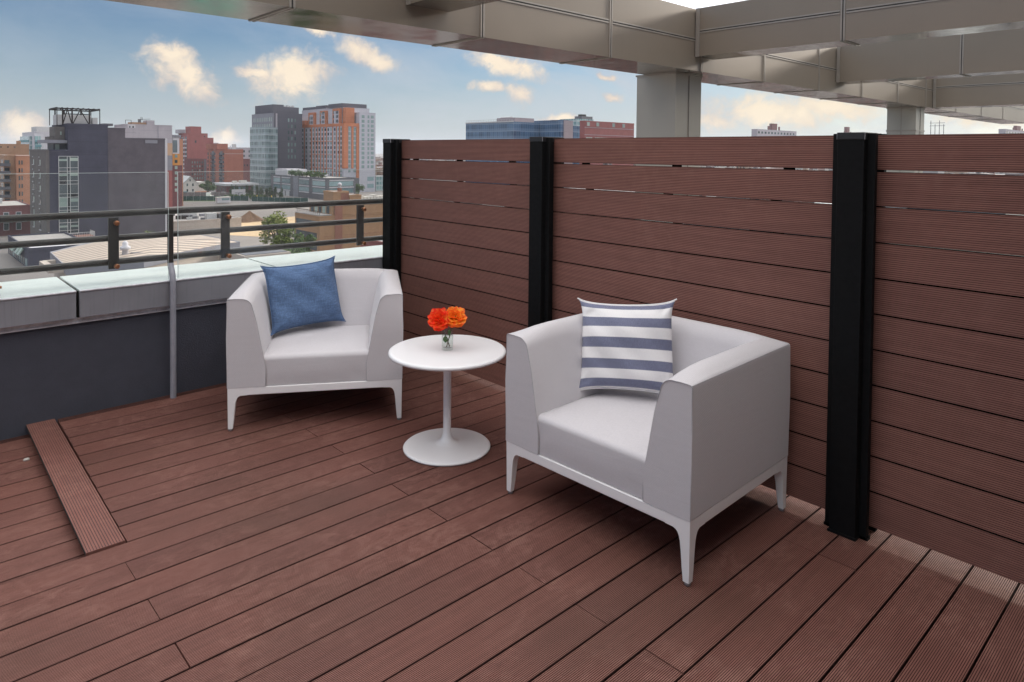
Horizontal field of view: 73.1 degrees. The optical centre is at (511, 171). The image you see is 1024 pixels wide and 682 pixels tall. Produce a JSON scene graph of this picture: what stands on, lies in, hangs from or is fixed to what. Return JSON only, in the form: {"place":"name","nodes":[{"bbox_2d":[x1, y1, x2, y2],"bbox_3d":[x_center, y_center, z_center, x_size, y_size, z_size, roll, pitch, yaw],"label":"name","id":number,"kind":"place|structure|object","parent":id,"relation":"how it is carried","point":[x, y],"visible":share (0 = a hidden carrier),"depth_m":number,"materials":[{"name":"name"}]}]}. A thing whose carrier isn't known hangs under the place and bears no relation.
{"place":"outdoors","nodes":[
{"label":"outdoors","id":0,"kind":"place"},
{"bbox_2d":[0,198,29,235],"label":"row house","id":1,"kind":"structure","parent":0,"point":[11,207],"depth_m":205.37,"materials":[{"name":"red brick"}]},
{"bbox_2d":[3,223,8,230],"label":"window","id":2,"kind":"structure","parent":1,"relation":"in","point":[5,225],"depth_m":203.39,"materials":[{"name":"glass"}]},
{"bbox_2d":[16,222,21,229],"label":"window","id":3,"kind":"structure","parent":1,"relation":"in","point":[18,224],"depth_m":205.57,"materials":[{"name":"glass"}]},
{"bbox_2d":[39,235,290,281],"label":"hall","id":4,"kind":"structure","parent":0,"point":[127,248],"depth_m":112.36,"materials":[{"name":"metal"}]},
{"bbox_2d":[183,175,205,191],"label":"house","id":5,"kind":"structure","parent":0,"point":[190,184],"depth_m":395.55,"materials":[{"name":"white"}]},
{"bbox_2d":[0,154,481,281],"bbox_3d":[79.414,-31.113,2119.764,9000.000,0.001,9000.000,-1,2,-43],"label":"street ground","id":6,"kind":"structure","parent":0,"point":[7,260],"depth_m":195.05,"materials":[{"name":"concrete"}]},
{"bbox_2d":[0,141,28,154],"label":"apartment block","id":7,"kind":"structure","parent":6,"relation":"on","point":[18,148],"depth_m":276.58,"materials":[{"name":"brown brick"}]},
{"bbox_2d":[0,154,29,203],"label":"apartment block","id":8,"kind":"structure","parent":6,"relation":"on","point":[14,177],"depth_m":252.35,"materials":[{"name":"brick"}]},
{"bbox_2d":[19,127,48,154],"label":"apartment block","id":9,"kind":"structure","parent":6,"relation":"on","point":[33,136],"depth_m":425.26,"materials":[{"name":"paint"}]},
{"bbox_2d":[8,232,83,265],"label":"annex","id":10,"kind":"object","parent":6,"relation":"on","point":[28,256],"visible":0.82,"depth_m":153.52,"materials":[{"name":"grey brick"}]},
{"bbox_2d":[29,107,167,236],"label":"apartment block","id":11,"kind":"structure","parent":6,"relation":"on","point":[88,156],"depth_m":189.19,"materials":[{"name":"grey concrete"}]},
{"bbox_2d":[59,157,66,167],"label":"window","id":12,"kind":"structure","parent":11,"relation":"in","point":[62,164],"depth_m":182.50,"materials":[{"name":"grey glass"}]},
{"bbox_2d":[59,171,66,180],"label":"window","id":13,"kind":"structure","parent":11,"relation":"in","point":[61,178],"depth_m":182.68,"materials":[{"name":"grey glass"}]},
{"bbox_2d":[59,184,66,193],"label":"window","id":14,"kind":"structure","parent":11,"relation":"in","point":[62,188],"depth_m":182.72,"materials":[{"name":"grey glass"}]},
{"bbox_2d":[59,197,66,206],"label":"window","id":15,"kind":"structure","parent":11,"relation":"in","point":[61,204],"depth_m":182.77,"materials":[{"name":"grey glass"}]},
{"bbox_2d":[60,223,67,230],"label":"window","id":16,"kind":"structure","parent":11,"relation":"in","point":[61,224],"depth_m":182.95,"materials":[{"name":"grey glass"}]},
{"bbox_2d":[58,156,78,233],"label":"window frame","id":17,"kind":"structure","parent":11,"relation":"in","point":[70,193],"depth_m":183.80,"materials":[{"name":"grey metal"}]},
{"bbox_2d":[70,157,77,167],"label":"window","id":18,"kind":"structure","parent":11,"relation":"in","point":[73,164],"depth_m":184.16,"materials":[{"name":"grey glass"}]},
{"bbox_2d":[70,171,77,180],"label":"window","id":19,"kind":"structure","parent":11,"relation":"in","point":[71,177],"depth_m":184.20,"materials":[{"name":"grey glass"}]},
{"bbox_2d":[70,184,77,192],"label":"window","id":20,"kind":"structure","parent":11,"relation":"in","point":[74,187],"depth_m":184.43,"materials":[{"name":"grey glass"}]},
{"bbox_2d":[71,197,77,205],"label":"window","id":21,"kind":"structure","parent":11,"relation":"in","point":[72,203],"depth_m":184.52,"materials":[{"name":"grey glass"}]},
{"bbox_2d":[71,222,77,229],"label":"window","id":22,"kind":"structure","parent":11,"relation":"in","point":[75,223],"depth_m":184.65,"materials":[{"name":"grey glass"}]},
{"bbox_2d":[114,119,172,206],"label":"apartment block","id":23,"kind":"structure","parent":6,"relation":"on","point":[147,129],"depth_m":306.61,"materials":[{"name":"grey concrete"}]},
{"bbox_2d":[172,135,182,205],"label":"apartment block","id":24,"kind":"structure","parent":6,"relation":"on","point":[177,154],"depth_m":313.44,"materials":[{"name":"red brick"}]},
{"bbox_2d":[173,140,176,152],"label":"window","id":25,"kind":"structure","parent":24,"relation":"in","point":[174,141],"depth_m":312.49,"materials":[{"name":"grey glass"}]},
{"bbox_2d":[175,126,212,179],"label":"apartment block","id":26,"kind":"structure","parent":6,"relation":"on","point":[195,140],"depth_m":545.92,"materials":[{"name":"red brick"}]},
{"bbox_2d":[184,159,206,181],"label":"apartment block","id":27,"kind":"structure","parent":6,"relation":"on","point":[194,169],"depth_m":524.72,"materials":[{"name":"red brick"}]},
{"bbox_2d":[183,192,230,195],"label":"yard fence","id":28,"kind":"object","parent":6,"relation":"on","point":[203,193],"visible":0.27,"depth_m":381.39,"materials":[{"name":"grey metal"}]},
{"bbox_2d":[173,212,241,230],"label":"hall","id":29,"kind":"structure","parent":6,"relation":"on","point":[192,221],"depth_m":216.99,"materials":[{"name":"beige concrete"}]},
{"bbox_2d":[199,180,216,191],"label":"street tree","id":30,"kind":"object","parent":6,"relation":"on","point":[206,187],"visible":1,"depth_m":383.66,"materials":[{"name":"green plant"}]},
{"bbox_2d":[183,195,248,200],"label":"fence","id":31,"kind":"object","parent":6,"relation":"on","point":[212,198],"visible":0.52,"depth_m":349.00,"materials":[{"name":"metal"}]},
{"bbox_2d":[215,197,229,202],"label":"site trailer","id":32,"kind":"object","parent":6,"relation":"on","point":[221,199],"visible":1,"depth_m":331.51,"materials":[{"name":"paint"}]},
{"bbox_2d":[206,144,242,184],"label":"apartment block","id":33,"kind":"structure","parent":6,"relation":"on","point":[222,157],"depth_m":497.25,"materials":[{"name":"red brick"}]},
{"bbox_2d":[212,180,258,191],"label":"pavilion","id":34,"kind":"structure","parent":6,"relation":"on","point":[223,186],"depth_m":417.53,"materials":[{"name":"white"}]},
{"bbox_2d":[232,189,244,195],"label":"billboard","id":35,"kind":"object","parent":6,"relation":"on","point":[239,192],"visible":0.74,"depth_m":361.64,"materials":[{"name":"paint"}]},
{"bbox_2d":[228,147,249,158],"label":"building","id":36,"kind":"structure","parent":6,"relation":"on","point":[246,153],"depth_m":612.73,"materials":[{"name":"white concrete"}]},
{"bbox_2d":[243,159,249,181],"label":"apartment block","id":37,"kind":"structure","parent":6,"relation":"on","point":[246,169],"depth_m":562.45,"materials":[{"name":"red brick"}]},
{"bbox_2d":[255,185,258,196],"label":"columnar tree","id":38,"kind":"object","parent":6,"relation":"on","point":[257,191],"visible":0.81,"depth_m":361.71,"materials":[{"name":"green plant"}]},
{"bbox_2d":[268,186,272,196],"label":"columnar tree","id":39,"kind":"object","parent":6,"relation":"on","point":[271,191],"visible":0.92,"depth_m":358.80,"materials":[{"name":"green plant"}]},
{"bbox_2d":[272,186,278,196],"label":"columnar tree","id":40,"kind":"object","parent":6,"relation":"on","point":[275,192],"visible":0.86,"depth_m":356.92,"materials":[{"name":"green plant"}]},
{"bbox_2d":[259,210,295,244],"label":"street tree","id":41,"kind":"object","parent":6,"relation":"on","point":[282,236],"visible":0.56,"depth_m":139.58,"materials":[{"name":"green plant"}]},
{"bbox_2d":[252,196,307,201],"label":"fence","id":42,"kind":"object","parent":6,"relation":"on","point":[272,199],"visible":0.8,"depth_m":346.52,"materials":[{"name":"metal"}]},
{"bbox_2d":[282,248,305,253],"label":"street tree","id":43,"kind":"object","parent":6,"relation":"on","point":[295,250],"visible":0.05,"depth_m":124.76,"materials":[{"name":"green plant"}]},
{"bbox_2d":[291,232,317,252],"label":"street tree","id":44,"kind":"object","parent":6,"relation":"on","point":[309,237],"visible":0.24,"depth_m":140.28,"materials":[{"name":"green plant"}]},
{"bbox_2d":[271,168,355,199],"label":"office block","id":45,"kind":"structure","parent":6,"relation":"on","point":[305,187],"depth_m":377.16,"materials":[{"name":"grey concrete"}]},
{"bbox_2d":[282,178,289,182],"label":"window","id":46,"kind":"structure","parent":45,"relation":"in","point":[284,180],"depth_m":395.71,"materials":[{"name":"teal glass"}]},
{"bbox_2d":[282,185,289,188],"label":"window","id":47,"kind":"structure","parent":45,"relation":"in","point":[283,186],"depth_m":395.32,"materials":[{"name":"teal glass"}]},
{"bbox_2d":[299,180,308,184],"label":"window","id":48,"kind":"structure","parent":45,"relation":"in","point":[306,182],"depth_m":378.42,"materials":[{"name":"teal glass"}]},
{"bbox_2d":[299,186,308,190],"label":"window","id":49,"kind":"structure","parent":45,"relation":"in","point":[300,188],"depth_m":378.92,"materials":[{"name":"teal glass"}]},
{"bbox_2d":[312,181,324,185],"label":"window","id":50,"kind":"structure","parent":45,"relation":"in","point":[319,183],"depth_m":366.51,"materials":[{"name":"teal glass"}]},
{"bbox_2d":[312,188,324,192],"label":"window","id":51,"kind":"structure","parent":45,"relation":"in","point":[319,190],"depth_m":366.68,"materials":[{"name":"teal glass"}]},
{"bbox_2d":[318,172,326,177],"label":"terrace shrub","id":52,"kind":"object","parent":45,"relation":"on","point":[322,174],"visible":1,"depth_m":367.13,"materials":[{"name":"green plant"}]},
{"bbox_2d":[329,181,352,185],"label":"window","id":53,"kind":"structure","parent":45,"relation":"in","point":[344,183],"depth_m":366.42,"materials":[{"name":"teal glass"}]},
{"bbox_2d":[329,188,352,191],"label":"window","id":54,"kind":"structure","parent":45,"relation":"in","point":[344,189],"depth_m":368.48,"materials":[{"name":"teal glass"}]},
{"bbox_2d":[356,184,364,193],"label":"street tree","id":55,"kind":"object","parent":6,"relation":"on","point":[359,187],"visible":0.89,"depth_m":397.54,"materials":[{"name":"green plant"}]},
{"bbox_2d":[61,214,1017,449],"bbox_3d":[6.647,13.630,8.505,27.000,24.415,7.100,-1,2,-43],"label":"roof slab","id":56,"kind":"structure","parent":6,"relation":"on","point":[890,243],"depth_m":11.90,"materials":[{"name":"grey concrete"}]},
{"bbox_2d":[0,434,85,585],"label":"deck","id":57,"kind":"structure","parent":56,"relation":"on","point":[37,534],"depth_m":2.88,"materials":[{"name":"brown wood"}]},
{"bbox_2d":[0,202,1001,440],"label":"parapet wall","id":58,"kind":"structure","parent":56,"relation":"on","point":[71,345],"depth_m":4.03,"materials":[{"name":"paint"}]},
{"bbox_2d":[106,0,1023,219],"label":"pergola","id":59,"kind":"object","parent":58,"relation":"on","point":[907,64],"visible":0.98,"depth_m":7.36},
{"bbox_2d":[375,157,1023,218],"bbox_3d":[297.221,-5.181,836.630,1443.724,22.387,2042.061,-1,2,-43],"label":"distant city","id":60,"kind":"object","parent":6,"relation":"on","point":[378,162],"visible":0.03,"depth_m":524.64},
{"bbox_2d":[930,120,944,133],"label":"lattice mast","id":61,"kind":"object","parent":6,"relation":"on","point":[943,125],"visible":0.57,"depth_m":722.76,"materials":[{"name":"grey metal"}]},
{"bbox_2d":[230,216,294,236],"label":"sand lot","id":62,"kind":"structure","parent":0,"point":[257,233],"depth_m":219.44,"materials":[{"name":"beige sand"}]},
{"bbox_2d":[241,211,263,222],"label":"soil mound","id":63,"kind":"object","parent":62,"relation":"on","point":[248,216],"visible":0.91,"depth_m":248.72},
{"bbox_2d":[250,104,301,191],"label":"tower","id":64,"kind":"structure","parent":0,"point":[275,136],"depth_m":443.61,"materials":[{"name":"grey glass"}]},
{"bbox_2d":[206,195,369,246],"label":"road","id":65,"kind":"structure","parent":0,"point":[244,241],"depth_m":273.43,"materials":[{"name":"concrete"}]},
{"bbox_2d":[302,103,375,191],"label":"tower","id":66,"kind":"structure","parent":0,"point":[338,139],"depth_m":437.18,"materials":[{"name":"orange brick"}]},
{"bbox_2d":[367,177,373,187],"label":"window","id":67,"kind":"structure","parent":66,"relation":"in","point":[368,178],"depth_m":438.81,"materials":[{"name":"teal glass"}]},
{"bbox_2d":[295,183,382,251],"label":"office block","id":68,"kind":"structure","parent":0,"point":[327,213],"depth_m":159.86,"materials":[{"name":"beige brick"}]},
{"bbox_2d":[296,218,314,222],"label":"window","id":69,"kind":"structure","parent":68,"relation":"in","point":[298,220],"depth_m":161.21,"materials":[{"name":"grey glass"}]},
{"bbox_2d":[296,229,316,237],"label":"window","id":70,"kind":"structure","parent":68,"relation":"in","point":[305,233],"depth_m":160.19,"materials":[{"name":"grey glass"}]},
{"bbox_2d":[361,240,382,246],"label":"row house","id":71,"kind":"structure","parent":0,"point":[373,243],"depth_m":148.76,"materials":[{"name":"red brick"}]},
{"bbox_2d":[375,175,382,190],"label":"office block","id":72,"kind":"structure","parent":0,"point":[378,182],"depth_m":452.06,"materials":[{"name":"glass"}]},
{"bbox_2d":[0,366,1023,681],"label":"deck","id":73,"kind":"structure","parent":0,"point":[320,536],"depth_m":2.44,"materials":[{"name":"brown wood"}]},
{"bbox_2d":[26,419,124,555],"bbox_3d":[-2.059,1.398,3.197,0.132,0.012,1.595,-1,2,-42],"label":"step board","id":74,"kind":"object","parent":73,"relation":"on","point":[94,525],"visible":1,"depth_m":3.02,"materials":[{"name":"brown wood"}]},
{"bbox_2d":[0,169,382,398],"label":"railing","id":75,"kind":"object","parent":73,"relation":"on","point":[113,237],"visible":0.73,"depth_m":4.17,"materials":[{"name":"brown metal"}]},
{"bbox_2d":[226,268,402,430],"bbox_3d":[-1.135,1.006,4.125,0.927,0.740,0.768,0,2,-12],"label":"lounge chair","id":76,"kind":"object","parent":73,"relation":"on","point":[352,351],"visible":0.88,"depth_m":3.81,"materials":[{"name":"fabric"}]},
{"bbox_2d":[260,256,345,335],"bbox_3d":[-1.260,0.744,4.200,0.506,0.414,0.194,-1,2,-43],"label":"pillow","id":77,"kind":"object","parent":76,"relation":"on","point":[302,294],"visible":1,"depth_m":4.13,"materials":[{"name":"blue fabric"}]},
{"bbox_2d":[388,334,505,466],"bbox_3d":[-0.328,1.150,3.498,0.592,0.503,0.592,-1,2,-43],"label":"side table","id":78,"kind":"object","parent":73,"relation":"on","point":[446,445],"visible":1,"depth_m":3.46,"materials":[{"name":"white paint"}]},
{"bbox_2d":[505,313,789,586],"bbox_3d":[0.568,1.054,2.969,0.768,0.740,0.927,-1,2,-44],"label":"lounge chair","id":79,"kind":"object","parent":73,"relation":"on","point":[694,445],"visible":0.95,"depth_m":2.72,"materials":[{"name":"fabric"}]},
{"bbox_2d":[577,298,676,392],"bbox_3d":[0.517,0.784,3.118,0.484,0.430,0.196,1,2,19],"label":"pillow","id":80,"kind":"object","parent":79,"relation":"on","point":[626,347],"visible":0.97,"depth_m":3.06,"materials":[{"name":"fabric"}]},
{"bbox_2d":[383,132,1023,584],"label":"privacy fence","id":81,"kind":"object","parent":73,"relation":"on","point":[907,392],"visible":0.81,"depth_m":2.88,"materials":[{"name":"brown wood"}]},
{"bbox_2d":[0,0,1023,153],"label":"sky","id":82,"kind":"structure","parent":0,"point":[178,69],"materials":[{"name":"blue"}]},
{"bbox_2d":[465,117,579,184],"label":"office block","id":83,"kind":"structure","parent":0,"point":[511,128],"depth_m":336.25,"materials":[{"name":"blue glass"}]},
{"bbox_2d":[560,114,592,125],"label":"office block","id":84,"kind":"structure","parent":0,"point":[579,118],"depth_m":426.72,"materials":[{"name":"grey metal"}]},
{"bbox_2d":[579,121,633,165],"bbox_3d":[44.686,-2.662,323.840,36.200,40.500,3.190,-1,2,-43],"label":"apartment block","id":85,"kind":"structure","parent":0,"point":[594,129],"depth_m":319.99,"materials":[{"name":"red brick"}]},
{"bbox_2d":[751,123,796,135],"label":"housing block","id":86,"kind":"structure","parent":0,"point":[771,130],"depth_m":726.42,"materials":[{"name":"grey brick"}]},
{"bbox_2d":[844,127,849,131],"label":"housing block","id":87,"kind":"structure","parent":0,"point":[846,129],"depth_m":823.90,"materials":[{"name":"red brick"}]},
{"bbox_2d":[999,126,1023,133],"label":"housing block","id":88,"kind":"structure","parent":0,"point":[1017,129],"depth_m":722.37,"materials":[{"name":"grey brick"}]},
{"bbox_3d":[-0.325,0.830,3.479,0.059,0.137,0.059,-1,2,-43],"label":"vase","id":89,"kind":"object","parent":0,"visible":0},
{"bbox_2d":[427,307,449,346],"bbox_3d":[-0.366,0.785,3.464,0.115,0.196,0.094,0,2,-6],"label":"rose","id":90,"kind":"object","parent":89,"relation":"in","point":[437,321],"visible":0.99,"depth_m":3.46,"materials":[{"name":"red plant"}]},
{"bbox_2d":[445,306,466,346],"bbox_3d":[-0.287,0.785,3.484,0.116,0.197,0.106,0,2,-24],"label":"rose","id":91,"kind":"object","parent":89,"relation":"in","point":[457,317],"visible":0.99,"depth_m":3.47,"materials":[{"name":"orange plant"}]}
]}

